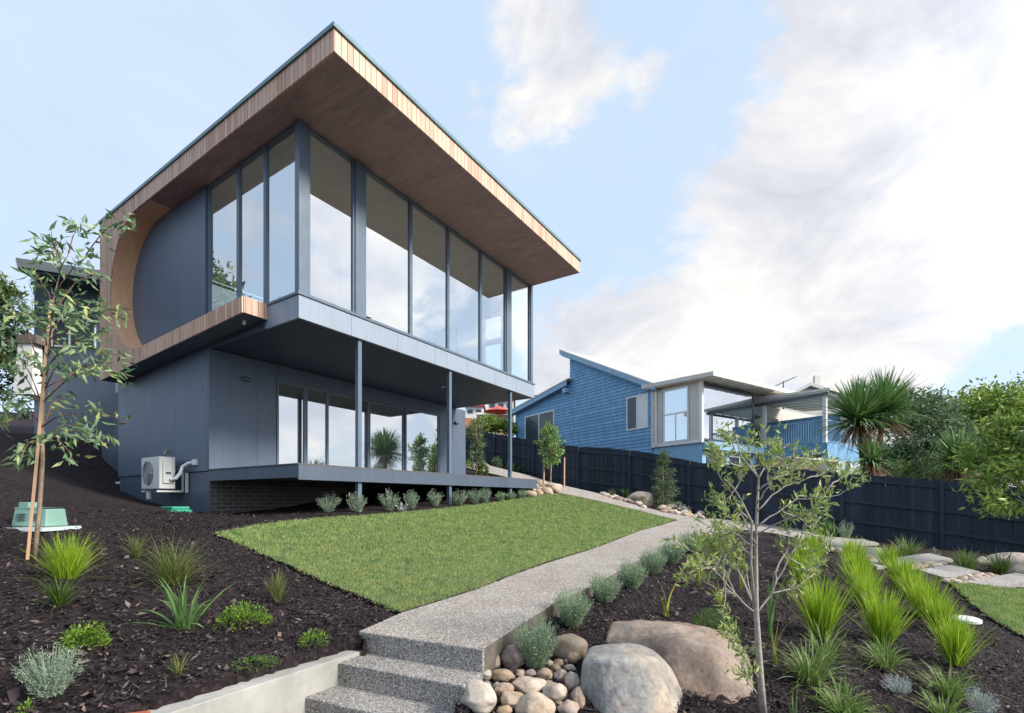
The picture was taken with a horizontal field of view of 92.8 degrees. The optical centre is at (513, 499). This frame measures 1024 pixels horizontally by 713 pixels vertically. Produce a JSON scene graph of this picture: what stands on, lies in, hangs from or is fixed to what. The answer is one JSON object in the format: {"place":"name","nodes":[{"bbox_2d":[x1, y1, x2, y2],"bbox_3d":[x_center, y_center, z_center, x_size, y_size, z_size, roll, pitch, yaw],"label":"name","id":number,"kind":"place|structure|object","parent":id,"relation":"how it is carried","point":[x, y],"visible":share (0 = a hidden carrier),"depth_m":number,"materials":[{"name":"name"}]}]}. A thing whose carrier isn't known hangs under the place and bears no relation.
{"place":"outdoors","nodes":[
{"label":"outdoors","id":0,"kind":"place"},
{"bbox_2d":[215,492,676,614],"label":"lawn","id":1,"kind":"structure","parent":0,"point":[380,605],"depth_m":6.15,"materials":[{"name":"plant"}]},
{"bbox_2d":[0,412,1023,712],"bbox_3d":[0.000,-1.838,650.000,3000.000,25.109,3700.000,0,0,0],"label":"ground","id":2,"kind":"structure","parent":0,"point":[88,488],"depth_m":4.50,"materials":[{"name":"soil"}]},
{"bbox_2d":[0,269,33,420],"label":"evergreen tree","id":3,"kind":"object","parent":2,"relation":"on","point":[9,289],"visible":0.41,"depth_m":17.89,"materials":[{"name":"green plant"}]},
{"bbox_2d":[26,300,52,559],"bbox_3d":[-4.778,-0.702,4.915,0.265,2.627,0.044,0,0,0],"label":"stake","id":4,"kind":"object","parent":2,"relation":"on","point":[36,462],"visible":0.83,"depth_m":4.90,"materials":[{"name":"brown wood"}]},
{"bbox_2d":[8,502,81,531],"bbox_3d":[-6.199,0.209,6.263,0.893,0.357,0.569,0,0,4],"label":"pump enclosure","id":5,"kind":"object","parent":2,"relation":"on","point":[55,518],"visible":0.77,"depth_m":6.18,"materials":[{"name":"green plastic"}]},
{"bbox_2d":[8,640,86,698],"bbox_3d":[-2.428,0.890,2.546,0.309,0.304,0.330,0,0,0],"label":"westringia bush","id":6,"kind":"object","parent":2,"relation":"on","point":[52,682],"visible":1,"depth_m":2.52,"materials":[{"name":"plant"}]},
{"bbox_2d":[23,570,102,614],"bbox_3d":[-3.460,0.681,3.705,0.553,0.322,0.530,0,0,0],"label":"grass tuft","id":7,"kind":"object","parent":2,"relation":"on","point":[57,597],"visible":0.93,"depth_m":3.70,"materials":[{"name":"plant"}]},
{"bbox_2d":[13,531,116,579],"bbox_3d":[-4.054,0.488,4.372,0.749,0.464,0.853,0,0,40],"label":"grass tuft","id":8,"kind":"object","parent":2,"relation":"on","point":[63,564],"visible":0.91,"depth_m":4.36,"materials":[{"name":"plant"}]},
{"bbox_2d":[13,258,117,445],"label":"wing","id":9,"kind":"structure","parent":2,"relation":"on","point":[97,392],"depth_m":17.00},
{"bbox_2d":[51,318,95,347],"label":"window","id":10,"kind":"structure","parent":9,"relation":"in","point":[61,325],"depth_m":16.95,"materials":[{"name":"glass"}]},
{"bbox_2d":[0,209,138,559],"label":"gum tree","id":11,"kind":"object","parent":2,"relation":"on","point":[42,440],"visible":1,"depth_m":4.86,"materials":[{"name":"green plant"}]},
{"bbox_2d":[57,620,113,650],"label":"groundcover plant","id":12,"kind":"object","parent":2,"relation":"on","point":[93,632],"visible":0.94,"depth_m":3.07,"materials":[{"name":"green plant"}]},
{"bbox_2d":[102,445,126,476],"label":"wall","id":13,"kind":"structure","parent":2,"relation":"on","point":[110,455],"depth_m":14.79,"materials":[{"name":"paint"}]},
{"bbox_2d":[113,392,117,444],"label":"undercroft wall","id":14,"kind":"structure","parent":2,"relation":"on","point":[115,420],"depth_m":16.40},
{"bbox_2d":[117,533,150,556],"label":"grass tuft","id":15,"kind":"object","parent":2,"relation":"on","point":[135,551],"visible":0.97,"depth_m":5.40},
{"bbox_2d":[111,528,234,594],"bbox_3d":[-3.131,0.748,4.520,1.023,1.001,1.106,0,0,35],"label":"grass tuft","id":16,"kind":"object","parent":2,"relation":"on","point":[174,569],"visible":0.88,"depth_m":4.46,"materials":[{"name":"plant"}]},
{"bbox_2d":[124,575,235,630],"bbox_3d":[-2.386,0.736,3.474,0.702,0.392,0.578,0,0,-25],"label":"strappy plant","id":17,"kind":"object","parent":2,"relation":"on","point":[180,612],"visible":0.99,"depth_m":3.47,"materials":[{"name":"green plant"}]},
{"bbox_2d":[213,601,272,631],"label":"groundcover plant","id":18,"kind":"object","parent":2,"relation":"on","point":[237,614],"visible":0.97,"depth_m":3.64,"materials":[{"name":"green plant"}]},
{"bbox_2d":[147,651,361,712],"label":"retaining wall","id":19,"kind":"structure","parent":2,"relation":"on","point":[289,690],"depth_m":3.08,"materials":[{"name":"concrete"}]},
{"bbox_2d":[231,654,281,673],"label":"groundcover plant","id":20,"kind":"object","parent":2,"relation":"on","point":[262,658],"visible":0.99,"depth_m":3.06,"materials":[{"name":"green plant"}]},
{"bbox_2d":[259,566,299,602],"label":"grass tuft","id":21,"kind":"object","parent":2,"relation":"on","point":[277,590],"visible":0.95,"depth_m":4.25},
{"bbox_2d":[298,627,330,647],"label":"groundcover plant","id":22,"kind":"object","parent":2,"relation":"on","point":[312,636],"visible":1,"depth_m":3.46,"materials":[{"name":"green plant"}]},
{"bbox_2d":[316,491,341,511],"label":"westringia bush","id":23,"kind":"object","parent":2,"relation":"on","point":[330,508],"visible":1,"depth_m":9.62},
{"bbox_2d":[98,21,581,512],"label":"modern house","id":24,"kind":"structure","parent":2,"relation":"on","point":[334,260],"depth_m":10.79,"materials":[{"name":"metal"}]},
{"bbox_2d":[141,456,197,498],"bbox_3d":[-7.629,-0.480,10.797,1.520,0.920,0.523,0,0,33],"label":"air conditioner","id":25,"kind":"object","parent":24,"relation":"attached to","point":[158,472],"visible":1,"depth_m":10.66,"materials":[{"name":"white paint"}]},
{"bbox_2d":[208,165,237,312],"bbox_3d":[-6.027,-5.210,10.157,1.212,3.064,0.070,0,0,33],"label":"window","id":26,"kind":"structure","parent":24,"relation":"in","point":[223,192],"depth_m":10.17,"materials":[{"name":"glass"}]},
{"bbox_2d":[238,145,264,302],"bbox_3d":[-5.112,-5.210,9.562,0.967,3.064,0.070,0,0,33],"label":"window","id":27,"kind":"structure","parent":24,"relation":"in","point":[251,171],"depth_m":9.56,"materials":[{"name":"glass"}]},
{"bbox_2d":[265,124,294,302],"bbox_3d":[-4.283,-5.210,9.020,1.007,3.064,0.070,0,0,33],"label":"window","id":28,"kind":"structure","parent":24,"relation":"in","point":[280,151],"depth_m":9.04,"materials":[{"name":"glass"}]},
{"bbox_2d":[276,380,305,463],"bbox_3d":[-5.442,-1.758,11.945,0.070,2.194,0.759,0,0,33],"label":"glass door","id":29,"kind":"structure","parent":24,"relation":"in","point":[290,397],"depth_m":11.93,"materials":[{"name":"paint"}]},
{"bbox_2d":[306,386,327,464],"bbox_3d":[-5.056,-1.758,12.538,0.070,2.194,0.644,0,0,33],"label":"glass door","id":30,"kind":"structure","parent":24,"relation":"in","point":[316,399],"depth_m":12.53,"materials":[{"name":"paint"}]},
{"bbox_2d":[309,127,354,312],"bbox_3d":[-3.455,-5.213,9.262,0.070,3.070,1.024,0,0,33],"label":"window","id":31,"kind":"structure","parent":24,"relation":"in","point":[331,170],"depth_m":9.26,"materials":[{"name":"glass"}]},
{"bbox_2d":[328,391,368,467],"bbox_3d":[-4.541,-1.758,13.418,0.070,2.194,1.384,0,0,33],"label":"glass door","id":32,"kind":"structure","parent":24,"relation":"in","point":[341,408],"depth_m":13.31,"materials":[{"name":"paint"}]},
{"bbox_2d":[369,400,403,469],"bbox_3d":[-3.739,-1.758,14.549,0.181,2.194,1.374,0,0,33],"label":"glass door","id":33,"kind":"structure","parent":24,"relation":"in","point":[386,421],"depth_m":14.57,"materials":[{"name":"paint"}]},
{"bbox_2d":[366,168,410,334],"bbox_3d":[-2.684,-5.213,10.445,0.070,3.070,1.307,0,0,33],"label":"window","id":34,"kind":"structure","parent":24,"relation":"in","point":[388,211],"depth_m":10.43,"materials":[{"name":"glass"}]},
{"bbox_2d":[404,408,438,472],"bbox_3d":[-2.941,-1.758,15.786,0.070,2.194,1.554,0,0,33],"label":"glass door","id":35,"kind":"structure","parent":24,"relation":"in","point":[421,429],"depth_m":15.75,"materials":[{"name":"paint"}]},
{"bbox_2d":[411,200,448,349],"bbox_3d":[-1.977,-5.213,11.530,0.070,3.070,1.277,0,0,33],"label":"window","id":36,"kind":"structure","parent":24,"relation":"in","point":[429,235],"depth_m":11.52,"materials":[{"name":"glass"}]},
{"bbox_2d":[449,227,480,361],"bbox_3d":[-1.265,-5.213,12.624,0.070,3.070,1.327,0,0,33],"label":"window","id":37,"kind":"structure","parent":24,"relation":"in","point":[464,257],"depth_m":12.62,"materials":[{"name":"glass"}]},
{"bbox_2d":[481,250,505,371],"bbox_3d":[-0.572,-5.213,13.684,0.070,3.070,1.204,0,0,33],"label":"window","id":38,"kind":"structure","parent":24,"relation":"in","point":[493,274],"depth_m":13.71,"materials":[{"name":"glass"}]},
{"bbox_2d":[512,272,529,380],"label":"window","id":39,"kind":"structure","parent":24,"relation":"in","point":[520,288],"depth_m":14.90,"materials":[{"name":"glass"}]},
{"bbox_2d":[305,654,483,712],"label":"steps","id":40,"kind":"structure","parent":2,"relation":"on","point":[369,683],"depth_m":3.23,"materials":[{"name":"concrete"}]},
{"bbox_2d":[359,632,483,672],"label":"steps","id":41,"kind":"structure","parent":2,"relation":"on","point":[452,656],"depth_m":3.45,"materials":[{"name":"concrete"}]},
{"bbox_2d":[466,416,487,474],"bbox_3d":[-1.378,-2.034,18.217,1.012,2.256,0.902,0,0,0],"label":"young tree","id":42,"kind":"object","parent":2,"relation":"on","point":[479,445],"visible":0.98,"depth_m":18.20,"materials":[{"name":"green plant"}]},
{"bbox_2d":[461,679,496,712],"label":"river stone","id":43,"kind":"object","parent":2,"relation":"on","point":[479,696],"visible":0.98,"depth_m":2.88,"materials":[{"name":"stone"}]},
{"bbox_2d":[466,412,517,436],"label":"hillside shrub","id":44,"kind":"object","parent":2,"relation":"on","point":[493,424],"visible":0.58,"depth_m":31.59,"materials":[{"name":"green plant"}]},
{"bbox_2d":[491,669,514,681],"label":"river stone","id":45,"kind":"object","parent":2,"relation":"on","point":[502,675],"visible":0.98,"depth_m":3.27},
{"bbox_2d":[501,691,523,708],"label":"river stone","id":46,"kind":"object","parent":2,"relation":"on","point":[511,698],"visible":0.71,"depth_m":2.97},
{"bbox_2d":[501,644,525,668],"bbox_3d":[-0.008,1.137,3.512,0.182,0.193,0.167,0,0,18],"label":"river stone","id":47,"kind":"object","parent":2,"relation":"on","point":[511,657],"visible":0.83,"depth_m":3.45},
{"bbox_2d":[511,676,545,693],"bbox_3d":[0.108,1.215,3.211,0.197,0.093,0.194,0,0,41],"label":"river stone","id":48,"kind":"object","parent":2,"relation":"on","point":[524,684],"visible":0.84,"depth_m":3.16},
{"bbox_2d":[507,610,560,669],"bbox_3d":[0.166,1.006,3.503,0.393,0.444,0.359,0,0,30],"label":"lavender bush","id":49,"kind":"object","parent":2,"relation":"on","point":[537,655],"visible":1,"depth_m":3.45,"materials":[{"name":"plant"}]},
{"bbox_2d":[515,691,555,712],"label":"river stone","id":50,"kind":"object","parent":2,"relation":"on","point":[533,702],"visible":0.98,"depth_m":2.90,"materials":[{"name":"stone"}]},
{"bbox_2d":[533,419,564,482],"bbox_3d":[1.263,-1.566,16.699,1.030,2.474,1.054,0,0,40],"label":"young tree","id":51,"kind":"object","parent":2,"relation":"on","point":[552,457],"visible":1,"depth_m":16.58,"materials":[{"name":"green plant"}]},
{"bbox_2d":[542,682,566,701],"bbox_3d":[0.263,1.240,3.122,0.170,0.141,0.140,0,0,0],"label":"river stone","id":52,"kind":"object","parent":2,"relation":"on","point":[553,691],"visible":0.83,"depth_m":3.07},
{"bbox_2d":[557,699,579,712],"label":"river stone","id":53,"kind":"object","parent":2,"relation":"on","point":[567,706],"visible":1,"depth_m":2.93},
{"bbox_2d":[551,633,587,659],"bbox_3d":[0.447,1.141,3.769,0.273,0.199,0.239,0,0,29],"label":"river stone","id":54,"kind":"object","parent":2,"relation":"on","point":[567,644],"visible":0.74,"depth_m":3.68,"materials":[{"name":"stone"}]},
{"bbox_2d":[564,671,579,689],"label":"river stone","id":55,"kind":"object","parent":2,"relation":"on","point":[571,680],"visible":0.85,"depth_m":3.26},
{"bbox_2d":[551,584,593,627],"bbox_3d":[0.515,0.933,4.293,0.404,0.399,0.405,0,0,0],"label":"lavender bush","id":56,"kind":"object","parent":2,"relation":"on","point":[579,612],"visible":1,"depth_m":4.25,"materials":[{"name":"plant"}]},
{"bbox_2d":[586,571,623,602],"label":"lavender bush","id":57,"kind":"object","parent":2,"relation":"on","point":[607,591],"visible":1,"depth_m":4.91,"materials":[{"name":"plant"}]},
{"bbox_2d":[579,643,682,712],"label":"boulder","id":58,"kind":"object","parent":2,"relation":"on","point":[626,678],"visible":0.91,"depth_m":3.10,"materials":[{"name":"stone"}]},
{"bbox_2d":[615,558,649,589],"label":"lavender bush","id":59,"kind":"object","parent":2,"relation":"on","point":[631,576],"visible":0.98,"depth_m":5.42,"materials":[{"name":"plant"}]},
{"bbox_2d":[627,491,652,506],"bbox_3d":[4.587,-0.005,17.626,0.941,0.616,0.660,0,0,0],"label":"boulder","id":60,"kind":"object","parent":2,"relation":"on","point":[634,496],"visible":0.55,"depth_m":17.39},
{"bbox_2d":[637,545,669,573],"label":"lavender bush","id":61,"kind":"object","parent":2,"relation":"on","point":[654,564],"visible":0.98,"depth_m":6.21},
{"bbox_2d":[645,448,685,506],"bbox_3d":[5.404,-0.762,17.542,1.472,2.299,1.320,0,0,44],"label":"young tree","id":62,"kind":"object","parent":2,"relation":"on","point":[664,458],"visible":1,"depth_m":17.41,"materials":[{"name":"green plant"}]},
{"bbox_2d":[656,536,685,563],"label":"lavender bush","id":63,"kind":"object","parent":2,"relation":"on","point":[675,555],"visible":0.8,"depth_m":6.96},
{"bbox_2d":[606,619,752,703],"bbox_3d":[1.305,1.294,3.890,1.141,0.521,1.260,0,0,15],"label":"boulder","id":64,"kind":"object","parent":2,"relation":"on","point":[696,658],"visible":0.57,"depth_m":3.56,"materials":[{"name":"stone"}]},
{"bbox_2d":[506,349,874,472],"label":"weatherboard house","id":65,"kind":"structure","parent":2,"relation":"on","point":[595,402],"depth_m":23.09,"materials":[{"name":"blue paint"}]},
{"bbox_2d":[525,410,554,440],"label":"window","id":66,"kind":"structure","parent":65,"relation":"in","point":[533,422],"depth_m":29.97,"materials":[{"name":"glass"}]},
{"bbox_2d":[626,393,647,430],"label":"window","id":67,"kind":"structure","parent":65,"relation":"in","point":[637,405],"depth_m":23.36,"materials":[{"name":"white paint"}]},
{"bbox_2d":[663,385,688,442],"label":"window","id":68,"kind":"structure","parent":65,"relation":"in","point":[676,400],"depth_m":21.52,"materials":[{"name":"glass"}]},
{"bbox_2d":[690,607,739,634],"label":"groundcover plant","id":69,"kind":"object","parent":2,"relation":"on","point":[708,616],"visible":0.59,"depth_m":4.37,"materials":[{"name":"green plant"}]},
{"bbox_2d":[466,429,1023,552],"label":"paling fence","id":70,"kind":"object","parent":2,"relation":"on","point":[882,508],"visible":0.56,"depth_m":16.22,"materials":[{"name":"black wood"}]},
{"bbox_2d":[658,419,870,712],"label":"olive sapling","id":71,"kind":"object","parent":2,"relation":"on","point":[717,539],"visible":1,"depth_m":3.14,"materials":[{"name":"green plant"}]},
{"bbox_2d":[765,570,792,638],"bbox_3d":[2.339,0.924,4.260,0.266,0.625,0.116,0,0,21],"label":"flax plant","id":72,"kind":"object","parent":2,"relation":"on","point":[770,617],"visible":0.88,"depth_m":4.31,"materials":[{"name":"green plant"}]},
{"bbox_2d":[783,549,828,584],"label":"lime grass","id":73,"kind":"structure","parent":2,"relation":"on","point":[792,563],"depth_m":6.27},
{"bbox_2d":[767,634,867,702],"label":"striped grass","id":74,"kind":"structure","parent":2,"relation":"on","point":[808,673],"depth_m":3.60,"materials":[{"name":"plant"}]},
{"bbox_2d":[779,375,856,442],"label":"gable house","id":75,"kind":"structure","parent":2,"relation":"on","point":[815,384],"depth_m":34.00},
{"bbox_2d":[786,620,856,659],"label":"striped grass","id":76,"kind":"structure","parent":2,"relation":"on","point":[825,643],"depth_m":4.01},
{"bbox_2d":[776,570,870,638],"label":"lime grass","id":77,"kind":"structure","parent":2,"relation":"on","point":[818,610],"depth_m":4.39,"materials":[{"name":"plant"}]},
{"bbox_2d":[796,669,882,712],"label":"striped grass","id":78,"kind":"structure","parent":2,"relation":"on","point":[847,706],"depth_m":3.25,"materials":[{"name":"plant"}]},
{"bbox_2d":[823,537,878,548],"bbox_3d":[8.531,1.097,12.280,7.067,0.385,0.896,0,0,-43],"label":"stepping stone","id":79,"kind":"object","parent":2,"relation":"on","point":[838,539],"visible":0.47,"depth_m":11.72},
{"bbox_2d":[828,547,875,578],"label":"lime grass","id":80,"kind":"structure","parent":2,"relation":"on","point":[847,557],"depth_m":6.73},
{"bbox_2d":[836,535,876,562],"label":"lime grass","id":81,"kind":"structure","parent":2,"relation":"on","point":[852,546],"depth_m":7.73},
{"bbox_2d":[836,556,886,596],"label":"lime grass","id":82,"kind":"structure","parent":2,"relation":"on","point":[857,569],"depth_m":5.96,"materials":[{"name":"plant"}]},
{"bbox_2d":[836,570,890,608],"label":"lime grass","id":83,"kind":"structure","parent":2,"relation":"on","point":[865,583],"depth_m":5.45,"materials":[{"name":"plant"}]},
{"bbox_2d":[840,430,904,476],"bbox_3d":[12.160,-0.586,16.625,2.146,3.583,2.125,0,0,0],"label":"cordyline","id":84,"kind":"object","parent":2,"relation":"on","point":[871,467],"visible":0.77,"depth_m":16.44,"materials":[{"name":"green plant"}]},
{"bbox_2d":[805,366,941,475],"bbox_3d":[12.518,-1.659,17.184,4.201,6.166,3.558,0,0,0],"label":"cordyline","id":85,"kind":"object","parent":2,"relation":"on","point":[877,403],"visible":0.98,"depth_m":16.77,"materials":[{"name":"green plant"}]},
{"bbox_2d":[846,583,930,644],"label":"lime grass","id":86,"kind":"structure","parent":2,"relation":"on","point":[880,624],"depth_m":4.44,"materials":[{"name":"plant"}]},
{"bbox_2d":[851,632,929,679],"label":"striped grass","id":87,"kind":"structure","parent":2,"relation":"on","point":[883,658],"depth_m":3.94,"materials":[{"name":"plant"}]},
{"bbox_2d":[869,543,913,566],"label":"grass tuft","id":88,"kind":"object","parent":2,"relation":"on","point":[886,555],"visible":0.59,"depth_m":8.36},
{"bbox_2d":[881,673,912,694],"bbox_3d":[2.802,1.351,3.568,0.215,0.173,0.199,0,0,0],"label":"silver cushion","id":89,"kind":"object","parent":2,"relation":"on","point":[900,687],"visible":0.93,"depth_m":3.55,"materials":[{"name":"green plant"}]},
{"bbox_2d":[879,554,934,588],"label":"lime grass","id":90,"kind":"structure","parent":2,"relation":"on","point":[897,566],"depth_m":6.80,"materials":[{"name":"plant"}]},
{"bbox_2d":[888,536,928,554],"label":"grass tuft","id":91,"kind":"object","parent":2,"relation":"on","point":[905,546],"visible":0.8,"depth_m":10.54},
{"bbox_2d":[883,565,941,598],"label":"lime grass","id":92,"kind":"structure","parent":2,"relation":"on","point":[906,580],"depth_m":6.23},
{"bbox_2d":[896,553,952,564],"bbox_3d":[8.099,1.234,9.718,3.480,0.234,0.484,0,0,-37],"label":"stepping stone","id":93,"kind":"object","parent":2,"relation":"on","point":[926,557],"visible":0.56,"depth_m":10.02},
{"bbox_2d":[893,571,962,619],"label":"lime grass","id":94,"kind":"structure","parent":2,"relation":"on","point":[921,589],"depth_m":5.42,"materials":[{"name":"plant"}]},
{"bbox_2d":[854,382,1004,490],"bbox_3d":[20.135,-2.249,23.870,5.866,7.498,5.266,0,0,44],"label":"evergreen tree","id":95,"kind":"object","parent":2,"relation":"on","point":[908,450],"visible":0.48,"depth_m":23.18,"materials":[{"name":"green plant"}]},
{"bbox_2d":[897,680,985,712],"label":"striped grass","id":96,"kind":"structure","parent":2,"relation":"on","point":[941,708],"depth_m":3.30,"materials":[{"name":"plant"}]},
{"bbox_2d":[918,593,967,634],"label":"lime grass","id":97,"kind":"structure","parent":2,"relation":"on","point":[939,607],"depth_m":4.92,"materials":[{"name":"plant"}]},
{"bbox_2d":[918,564,979,578],"bbox_3d":[7.775,1.307,8.685,2.204,0.223,0.443,0,0,-35],"label":"stepping stone","id":98,"kind":"object","parent":2,"relation":"on","point":[954,571],"visible":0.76,"depth_m":8.59,"materials":[{"name":"stone"}]},
{"bbox_2d":[915,425,986,483],"bbox_3d":[15.927,-0.647,17.505,2.537,4.107,2.691,0,0,0],"label":"cordyline","id":99,"kind":"object","parent":2,"relation":"on","point":[948,452],"visible":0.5,"depth_m":17.43,"materials":[{"name":"green plant"}]},
{"bbox_2d":[881,449,1023,501],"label":"hedge shrub","id":100,"kind":"object","parent":2,"relation":"on","point":[915,473],"visible":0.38,"depth_m":19.07,"materials":[{"name":"green plant"}]},
{"bbox_2d":[902,657,1010,711],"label":"striped grass","id":101,"kind":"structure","parent":2,"relation":"on","point":[940,687],"depth_m":3.58,"materials":[{"name":"plant"}]},
{"bbox_2d":[919,608,1001,666],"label":"lime grass","id":102,"kind":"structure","parent":2,"relation":"on","point":[953,645],"depth_m":4.14,"materials":[{"name":"plant"}]},
{"bbox_2d":[937,546,992,572],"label":"grass tuft","id":103,"kind":"object","parent":2,"relation":"on","point":[965,560],"visible":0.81,"depth_m":9.37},
{"bbox_2d":[933,374,1023,485],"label":"evergreen tree","id":104,"kind":"object","parent":2,"relation":"on","point":[984,405],"visible":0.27,"depth_m":24.29,"materials":[{"name":"green plant"}]},
{"bbox_2d":[964,683,999,712],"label":"silver cushion","id":105,"kind":"object","parent":2,"relation":"on","point":[979,703],"visible":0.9,"depth_m":3.39,"materials":[{"name":"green plant"}]},
{"bbox_2d":[944,398,1023,519],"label":"gum tree","id":106,"kind":"object","parent":2,"relation":"on","point":[1005,427],"visible":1,"depth_m":9.05,"materials":[{"name":"green plant"}]},
{"bbox_2d":[948,579,1023,637],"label":"lawn","id":107,"kind":"structure","parent":2,"relation":"on","point":[1004,626],"depth_m":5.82,"materials":[{"name":"plant"}]},
{"bbox_2d":[966,573,1023,587],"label":"stepping stone","id":108,"kind":"object","parent":2,"relation":"on","point":[1012,580],"visible":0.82,"depth_m":8.26,"materials":[{"name":"stone"}]},
{"bbox_2d":[977,549,1023,574],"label":"grass tuft","id":109,"kind":"object","parent":2,"relation":"on","point":[1001,567],"visible":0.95,"depth_m":9.40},
{"bbox_2d":[985,552,1023,573],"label":"boulder","id":110,"kind":"object","parent":2,"relation":"on","point":[1017,564],"visible":0.45,"depth_m":9.57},
{"bbox_2d":[0,0,1023,486],"label":"sky","id":111,"kind":"structure","parent":0,"point":[770,192],"materials":[{"name":"blue"}]},
{"bbox_2d":[466,462,693,520],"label":"path","id":112,"kind":"structure","parent":0,"point":[501,472],"depth_m":16.37,"materials":[{"name":"concrete"}]},
{"bbox_2d":[359,518,828,680],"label":"path","id":113,"kind":"structure","parent":0,"point":[485,619],"depth_m":4.69,"materials":[{"name":"concrete"}]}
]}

